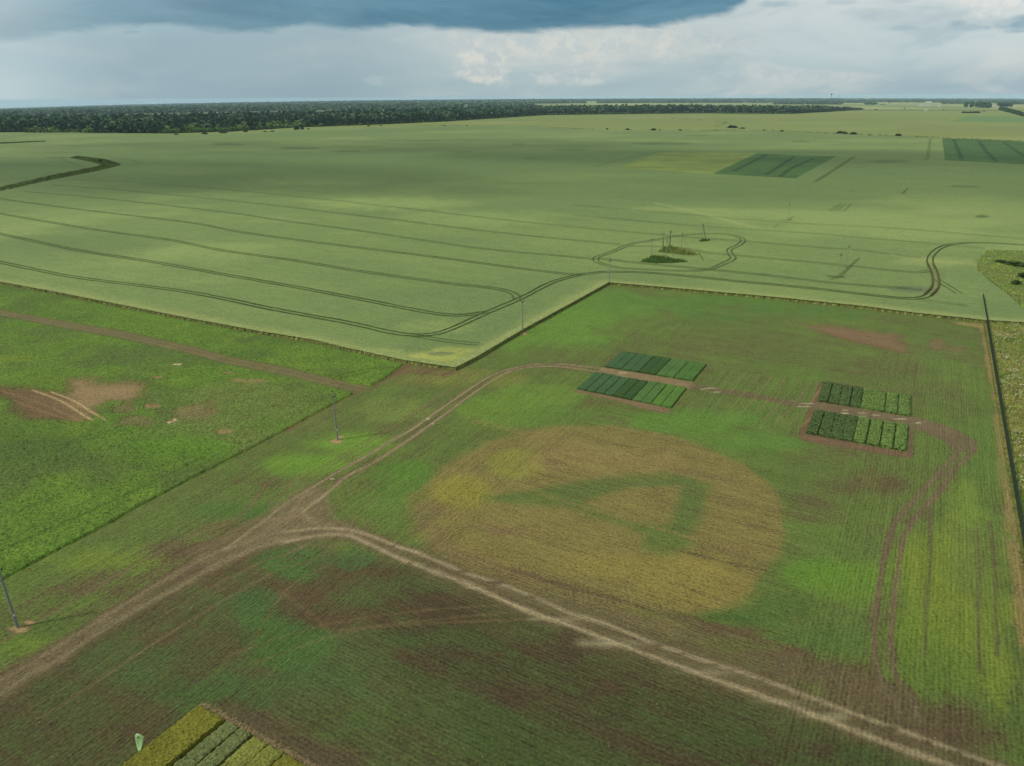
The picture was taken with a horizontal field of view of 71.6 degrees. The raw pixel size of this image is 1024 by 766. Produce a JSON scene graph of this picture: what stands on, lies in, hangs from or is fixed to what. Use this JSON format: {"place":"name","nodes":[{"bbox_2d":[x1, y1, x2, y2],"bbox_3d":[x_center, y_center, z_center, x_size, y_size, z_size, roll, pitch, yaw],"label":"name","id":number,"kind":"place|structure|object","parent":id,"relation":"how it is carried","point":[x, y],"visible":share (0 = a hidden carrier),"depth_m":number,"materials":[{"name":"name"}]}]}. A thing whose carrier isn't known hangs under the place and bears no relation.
{"place":"outdoors","nodes":[
{"label":"outdoors","id":0,"kind":"place"},
{"bbox_2d":[0,109,863,132],"bbox_3d":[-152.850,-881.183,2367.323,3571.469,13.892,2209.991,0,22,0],"label":"forest floor","id":1,"kind":"structure","parent":0,"point":[157,132],"depth_m":1393.15,"materials":[{"name":"green plant"}]},
{"bbox_2d":[171,119,178,127],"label":"birch tree","id":2,"kind":"object","parent":1,"relation":"on","point":[174,123],"visible":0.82,"depth_m":1379.48,"materials":[{"name":"green plant"}]},
{"bbox_2d":[204,119,216,126],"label":"broadleaf tree","id":3,"kind":"object","parent":1,"relation":"on","point":[209,121],"visible":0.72,"depth_m":1410.09,"materials":[{"name":"green plant"}]},
{"bbox_2d":[230,118,236,126],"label":"spruce tree","id":4,"kind":"object","parent":1,"relation":"on","point":[232,124],"visible":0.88,"depth_m":1412.89,"materials":[{"name":"green plant"}]},
{"bbox_2d":[0,103,862,131],"bbox_3d":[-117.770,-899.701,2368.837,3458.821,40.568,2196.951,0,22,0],"label":"forest","id":5,"kind":"object","parent":1,"relation":"on","point":[100,122],"visible":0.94,"depth_m":1877.44,"materials":[{"name":"green plant"}]},
{"bbox_2d":[24,109,856,132],"bbox_3d":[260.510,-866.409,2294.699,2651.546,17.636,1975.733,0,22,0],"label":"young growth","id":6,"kind":"object","parent":1,"relation":"on","point":[269,124],"visible":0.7,"depth_m":1657.94,"materials":[{"name":"green plant"}]},
{"bbox_2d":[0,101,1023,765],"bbox_3d":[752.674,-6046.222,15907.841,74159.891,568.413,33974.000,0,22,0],"label":"ground","id":7,"kind":"structure","parent":0,"point":[394,509],"depth_m":97.64,"materials":[{"name":"green plant"}]},
{"bbox_2d":[0,567,18,627],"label":"utility pole","id":8,"kind":"object","parent":7,"relation":"on","point":[10,604],"visible":1,"depth_m":85.50,"materials":[{"name":"concrete"}]},
{"bbox_2d":[120,121,126,129],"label":"broadleaf tree","id":9,"kind":"object","parent":7,"relation":"on","point":[123,125],"visible":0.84,"depth_m":1349.78,"materials":[{"name":"green plant"}]},
{"bbox_2d":[133,118,142,132],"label":"broadleaf tree","id":10,"kind":"object","parent":7,"relation":"on","point":[138,120],"visible":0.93,"depth_m":1348.34,"materials":[{"name":"green plant"}]},
{"bbox_2d":[135,733,143,751],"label":"feather banner","id":11,"kind":"object","parent":7,"relation":"on","point":[139,740],"visible":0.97,"depth_m":69.82,"materials":[{"name":"green fabric"}]},
{"bbox_2d":[144,121,155,132],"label":"broadleaf tree","id":12,"kind":"object","parent":7,"relation":"on","point":[152,123],"visible":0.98,"depth_m":1332.14,"materials":[{"name":"green plant"}]},
{"bbox_2d":[147,121,152,130],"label":"birch tree","id":13,"kind":"object","parent":7,"relation":"on","point":[149,125],"visible":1,"depth_m":1334.02,"materials":[{"name":"green plant"}]},
{"bbox_2d":[154,121,160,131],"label":"broadleaf tree","id":14,"kind":"object","parent":7,"relation":"on","point":[158,125],"visible":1,"depth_m":1327.06,"materials":[{"name":"green plant"}]},
{"bbox_2d":[121,705,224,765],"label":"crop strip","id":15,"kind":"object","parent":7,"relation":"on","point":[172,745],"visible":0.98,"depth_m":71.00,"materials":[{"name":"yellow plant"}]},
{"bbox_2d":[0,316,352,580],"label":"leafy crop","id":16,"kind":"object","parent":7,"relation":"on","point":[97,432],"visible":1,"depth_m":141.30,"materials":[{"name":"green plant"}]},
{"bbox_2d":[178,122,188,129],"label":"broadleaf tree","id":17,"kind":"object","parent":7,"relation":"on","point":[180,126],"visible":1,"depth_m":1346.70,"materials":[{"name":"green plant"}]},
{"bbox_2d":[0,285,402,385],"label":"leafy crop","id":18,"kind":"object","parent":7,"relation":"on","point":[348,367],"visible":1,"depth_m":191.04,"materials":[{"name":"green plant"}]},
{"bbox_2d":[174,720,237,765],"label":"crop strip","id":19,"kind":"object","parent":7,"relation":"on","point":[202,750],"visible":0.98,"depth_m":70.34,"materials":[{"name":"green plant"}]},
{"bbox_2d":[196,728,251,765],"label":"crop strip","id":20,"kind":"object","parent":7,"relation":"on","point":[227,748],"visible":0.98,"depth_m":69.98,"materials":[{"name":"plant"}]},
{"bbox_2d":[220,736,267,765],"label":"crop strip","id":21,"kind":"object","parent":7,"relation":"on","point":[244,754],"visible":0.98,"depth_m":69.51,"materials":[{"name":"yellow plant"}]},
{"bbox_2d":[199,702,318,765],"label":"cut straw","id":22,"kind":"object","parent":7,"relation":"on","point":[272,741],"visible":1,"depth_m":71.94,"materials":[{"name":"plant"}]},
{"bbox_2d":[246,744,282,765],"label":"crop strip","id":23,"kind":"object","parent":7,"relation":"on","point":[269,755],"visible":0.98,"depth_m":69.03,"materials":[{"name":"plant"}]},
{"bbox_2d":[272,753,305,765],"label":"crop strip","id":24,"kind":"object","parent":7,"relation":"on","point":[285,760],"visible":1,"depth_m":68.51,"materials":[{"name":"plant"}]},
{"bbox_2d":[329,391,337,439],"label":"utility pole","id":25,"kind":"object","parent":7,"relation":"on","point":[335,416],"visible":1,"depth_m":132.38,"materials":[{"name":"concrete"}]},
{"bbox_2d":[2,476,1000,764],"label":"stones","id":26,"kind":"object","parent":7,"relation":"on","point":[482,756],"visible":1,"depth_m":83.69,"materials":[{"name":"grey stone"}]},
{"bbox_2d":[0,98,1023,116],"bbox_3d":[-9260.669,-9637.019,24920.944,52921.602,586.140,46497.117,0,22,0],"label":"distant woods","id":27,"kind":"object","parent":7,"relation":"on","point":[234,107],"visible":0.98,"depth_m":6349.30,"materials":[{"name":"green plant"}]},
{"bbox_2d":[521,297,524,332],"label":"utility pole","id":28,"kind":"object","parent":7,"relation":"on","point":[522,314],"visible":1,"depth_m":192.36,"materials":[{"name":"concrete"}]},
{"bbox_2d":[577,372,603,390],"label":"crop strip","id":29,"kind":"object","parent":7,"relation":"on","point":[591,380],"visible":1,"depth_m":160.03,"materials":[{"name":"green plant"}]},
{"bbox_2d":[586,373,612,392],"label":"crop strip","id":30,"kind":"object","parent":7,"relation":"on","point":[599,382],"visible":1,"depth_m":159.30,"materials":[{"name":"green plant"}]},
{"bbox_2d":[595,375,620,394],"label":"crop strip","id":31,"kind":"object","parent":7,"relation":"on","point":[608,384],"visible":1,"depth_m":158.22,"materials":[{"name":"green plant"}]},
{"bbox_2d":[604,351,629,368],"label":"crop strip","id":32,"kind":"object","parent":7,"relation":"on","point":[615,360],"visible":1,"depth_m":173.17,"materials":[{"name":"green plant"}]},
{"bbox_2d":[604,377,629,395],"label":"crop strip","id":33,"kind":"object","parent":7,"relation":"on","point":[616,386],"visible":1,"depth_m":157.07,"materials":[{"name":"green plant"}]},
{"bbox_2d":[613,352,637,369],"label":"crop strip","id":34,"kind":"object","parent":7,"relation":"on","point":[624,361],"visible":1,"depth_m":172.48,"materials":[{"name":"green plant"}]},
{"bbox_2d":[613,378,638,397],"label":"crop strip","id":35,"kind":"object","parent":7,"relation":"on","point":[625,388],"visible":1,"depth_m":156.23,"materials":[{"name":"green plant"}]},
{"bbox_2d":[622,353,645,370],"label":"crop strip","id":36,"kind":"object","parent":7,"relation":"on","point":[633,362],"visible":1,"depth_m":171.21,"materials":[{"name":"green plant"}]},
{"bbox_2d":[623,380,647,399],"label":"crop strip","id":37,"kind":"object","parent":7,"relation":"on","point":[638,386],"visible":1,"depth_m":155.16,"materials":[{"name":"green plant"}]},
{"bbox_2d":[630,355,654,371],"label":"crop strip","id":38,"kind":"object","parent":7,"relation":"on","point":[642,362],"visible":1,"depth_m":170.65,"materials":[{"name":"green plant"}]},
{"bbox_2d":[632,381,657,401],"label":"crop strip","id":39,"kind":"object","parent":7,"relation":"on","point":[645,390],"visible":1,"depth_m":154.42,"materials":[{"name":"green plant"}]},
{"bbox_2d":[639,356,662,373],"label":"crop strip","id":40,"kind":"object","parent":7,"relation":"on","point":[648,366],"visible":1,"depth_m":169.87,"materials":[{"name":"green plant"}]},
{"bbox_2d":[642,382,666,403],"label":"crop strip","id":41,"kind":"object","parent":7,"relation":"on","point":[654,392],"visible":1,"depth_m":153.44,"materials":[{"name":"green plant"}]},
{"bbox_2d":[647,357,670,374],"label":"crop strip","id":42,"kind":"object","parent":7,"relation":"on","point":[659,365],"visible":1,"depth_m":168.65,"materials":[{"name":"green plant"}]},
{"bbox_2d":[652,384,675,405],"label":"crop strip","id":43,"kind":"object","parent":7,"relation":"on","point":[664,394],"visible":1,"depth_m":152.36,"materials":[{"name":"green plant"}]},
{"bbox_2d":[656,358,679,376],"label":"crop strip","id":44,"kind":"object","parent":7,"relation":"on","point":[668,367],"visible":1,"depth_m":167.88,"materials":[{"name":"green plant"}]},
{"bbox_2d":[661,386,685,407],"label":"crop strip","id":45,"kind":"object","parent":7,"relation":"on","point":[673,397],"visible":1,"depth_m":151.46,"materials":[{"name":"green plant"}]},
{"bbox_2d":[665,360,688,377],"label":"crop strip","id":46,"kind":"object","parent":7,"relation":"on","point":[674,371],"visible":1,"depth_m":166.78,"materials":[{"name":"green plant"}]},
{"bbox_2d":[674,361,697,379],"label":"crop strip","id":47,"kind":"object","parent":7,"relation":"on","point":[685,371],"visible":1,"depth_m":166.06,"materials":[{"name":"green plant"}]},
{"bbox_2d":[619,152,755,173],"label":"crop plot","id":48,"kind":"object","parent":7,"relation":"on","point":[704,162],"visible":0.98,"depth_m":682.82,"materials":[{"name":"green plant"}]},
{"bbox_2d":[683,363,706,380],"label":"crop strip","id":49,"kind":"object","parent":7,"relation":"on","point":[695,371],"visible":1,"depth_m":165.33,"materials":[{"name":"green plant"}]},
{"bbox_2d":[430,125,1012,140],"bbox_3d":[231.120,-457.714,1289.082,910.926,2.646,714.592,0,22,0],"label":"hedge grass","id":50,"kind":"structure","parent":7,"relation":"on","point":[763,130],"depth_m":1284.54,"materials":[{"name":"green plant"}]},
{"bbox_2d":[714,153,835,177],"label":"crop plot","id":51,"kind":"object","parent":7,"relation":"on","point":[778,165],"visible":0.97,"depth_m":640.97,"materials":[{"name":"green plant"}]},
{"bbox_2d":[806,409,824,435],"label":"crop strip","id":52,"kind":"object","parent":7,"relation":"on","point":[814,425],"visible":1,"depth_m":138.89,"materials":[{"name":"green plant"}]},
{"bbox_2d":[817,382,832,402],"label":"crop strip","id":53,"kind":"object","parent":7,"relation":"on","point":[825,391],"visible":0.99,"depth_m":153.07,"materials":[{"name":"green plant"}]},
{"bbox_2d":[818,411,835,437],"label":"crop strip","id":54,"kind":"object","parent":7,"relation":"on","point":[826,426],"visible":1,"depth_m":138.12,"materials":[{"name":"green plant"}]},
{"bbox_2d":[828,383,842,404],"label":"crop strip","id":55,"kind":"object","parent":7,"relation":"on","point":[835,394],"visible":1,"depth_m":152.19,"materials":[{"name":"green plant"}]},
{"bbox_2d":[829,413,847,439],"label":"crop strip","id":56,"kind":"object","parent":7,"relation":"on","point":[838,426],"visible":0.99,"depth_m":137.19,"materials":[{"name":"green plant"}]},
{"bbox_2d":[839,384,852,406],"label":"crop strip","id":57,"kind":"object","parent":7,"relation":"on","point":[846,395],"visible":1,"depth_m":151.36,"materials":[{"name":"green plant"}]},
{"bbox_2d":[841,414,857,441],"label":"crop strip","id":58,"kind":"object","parent":7,"relation":"on","point":[849,428],"visible":1,"depth_m":136.47,"materials":[{"name":"green plant"}]},
{"bbox_2d":[850,386,862,407],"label":"crop strip","id":59,"kind":"object","parent":7,"relation":"on","point":[856,397],"visible":1,"depth_m":150.43,"materials":[{"name":"green plant"}]},
{"bbox_2d":[853,416,870,443],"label":"crop strip","id":60,"kind":"object","parent":7,"relation":"on","point":[861,430],"visible":1,"depth_m":135.76,"materials":[{"name":"green plant"}]},
{"bbox_2d":[860,387,885,411],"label":"crop strip","id":61,"kind":"object","parent":7,"relation":"on","point":[873,399],"visible":1,"depth_m":149.13,"materials":[{"name":"green plant"}]},
{"bbox_2d":[866,419,882,446],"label":"crop strip","id":62,"kind":"object","parent":7,"relation":"on","point":[874,433],"visible":1,"depth_m":134.61,"materials":[{"name":"green plant"}]},
{"bbox_2d":[880,420,895,448],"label":"crop strip","id":63,"kind":"object","parent":7,"relation":"on","point":[888,435],"visible":1,"depth_m":133.92,"materials":[{"name":"green plant"}]},
{"bbox_2d":[884,391,898,413],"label":"crop strip","id":64,"kind":"object","parent":7,"relation":"on","point":[891,404],"visible":1,"depth_m":147.78,"materials":[{"name":"green plant"}]},
{"bbox_2d":[893,422,908,451],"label":"crop strip","id":65,"kind":"object","parent":7,"relation":"on","point":[901,438],"visible":1,"depth_m":132.89,"materials":[{"name":"green plant"}]},
{"bbox_2d":[897,393,910,416],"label":"crop strip","id":66,"kind":"object","parent":7,"relation":"on","point":[904,404],"visible":1,"depth_m":146.85,"materials":[{"name":"green plant"}]},
{"bbox_2d":[942,138,1023,163],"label":"crop plot","id":67,"kind":"object","parent":7,"relation":"on","point":[990,151],"visible":0.99,"depth_m":795.16,"materials":[{"name":"green plant"}]},
{"bbox_2d":[985,102,991,107],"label":"field tree","id":68,"kind":"object","parent":7,"relation":"on","point":[988,105],"visible":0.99,"depth_m":3722.36,"materials":[{"name":"green plant"}]},
{"bbox_2d":[983,293,1023,546],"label":"fence","id":69,"kind":"object","parent":7,"relation":"on","point":[1015,484],"visible":0.94,"depth_m":133.07,"materials":[{"name":"green metal"}]},
{"bbox_2d":[0,125,1023,370],"bbox_3d":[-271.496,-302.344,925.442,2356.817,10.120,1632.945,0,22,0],"label":"wheat field","id":70,"kind":"structure","parent":0,"point":[544,185],"depth_m":351.36,"materials":[{"name":"green plant"}]},
{"bbox_2d":[0,140,44,143],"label":"ditch grass","id":71,"kind":"structure","parent":70,"relation":"on","point":[21,142],"depth_m":1058.11,"materials":[{"name":"green plant"}]},
{"bbox_2d":[0,155,120,190],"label":"ditch grass","id":72,"kind":"structure","parent":70,"relation":"on","point":[104,163],"depth_m":622.09,"materials":[{"name":"green plant"}]},
{"bbox_2d":[0,138,1021,344],"bbox_3d":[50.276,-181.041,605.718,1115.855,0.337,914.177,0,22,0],"label":"wheel tracks","id":73,"kind":"object","parent":70,"relation":"on","point":[932,283],"visible":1,"depth_m":262.36},
{"bbox_2d":[640,254,687,262],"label":"tall grass","id":74,"kind":"structure","parent":70,"relation":"on","point":[660,259],"depth_m":273.64,"materials":[{"name":"green plant"}]},
{"bbox_2d":[659,245,697,254],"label":"tall grass","id":75,"kind":"structure","parent":70,"relation":"on","point":[682,251],"depth_m":289.07,"materials":[{"name":"green plant"}]},
{"bbox_2d":[645,181,940,278],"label":"trampled wheat","id":76,"kind":"object","parent":70,"relation":"on","point":[845,266],"visible":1,"depth_m":269.24,"materials":[{"name":"green plant"}]},
{"bbox_2d":[0,0,1023,107],"label":"sky","id":77,"kind":"structure","parent":0,"point":[54,53],"materials":[{"name":"white"}]},
{"bbox_2d":[977,249,1023,306],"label":"grass bank","id":78,"kind":"structure","parent":0,"point":[1004,273],"depth_m":255.28,"materials":[{"name":"green plant"}]},
{"bbox_2d":[1002,261,1023,266],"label":"bush","id":79,"kind":"object","parent":78,"relation":"on","point":[1020,263],"visible":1,"depth_m":262.62,"materials":[{"name":"green plant"}]},
{"bbox_2d":[1010,280,1021,284],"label":"bush","id":80,"kind":"object","parent":78,"relation":"on","point":[1017,282],"visible":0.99,"depth_m":236.43,"materials":[{"name":"green plant"}]},
{"bbox_2d":[1017,272,1023,277],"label":"bush","id":81,"kind":"object","parent":78,"relation":"on","point":[1021,275],"visible":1,"depth_m":245.34,"materials":[{"name":"green plant"}]},
{"bbox_2d":[984,320,1023,578],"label":"meadow","id":82,"kind":"structure","parent":0,"point":[1012,405],"depth_m":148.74,"materials":[{"name":"green plant"}]},
{"bbox_2d":[996,322,1023,486],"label":"white flowers","id":83,"kind":"object","parent":82,"relation":"on","point":[1010,384],"visible":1,"depth_m":158.69,"materials":[{"name":"white plant"}]}
]}

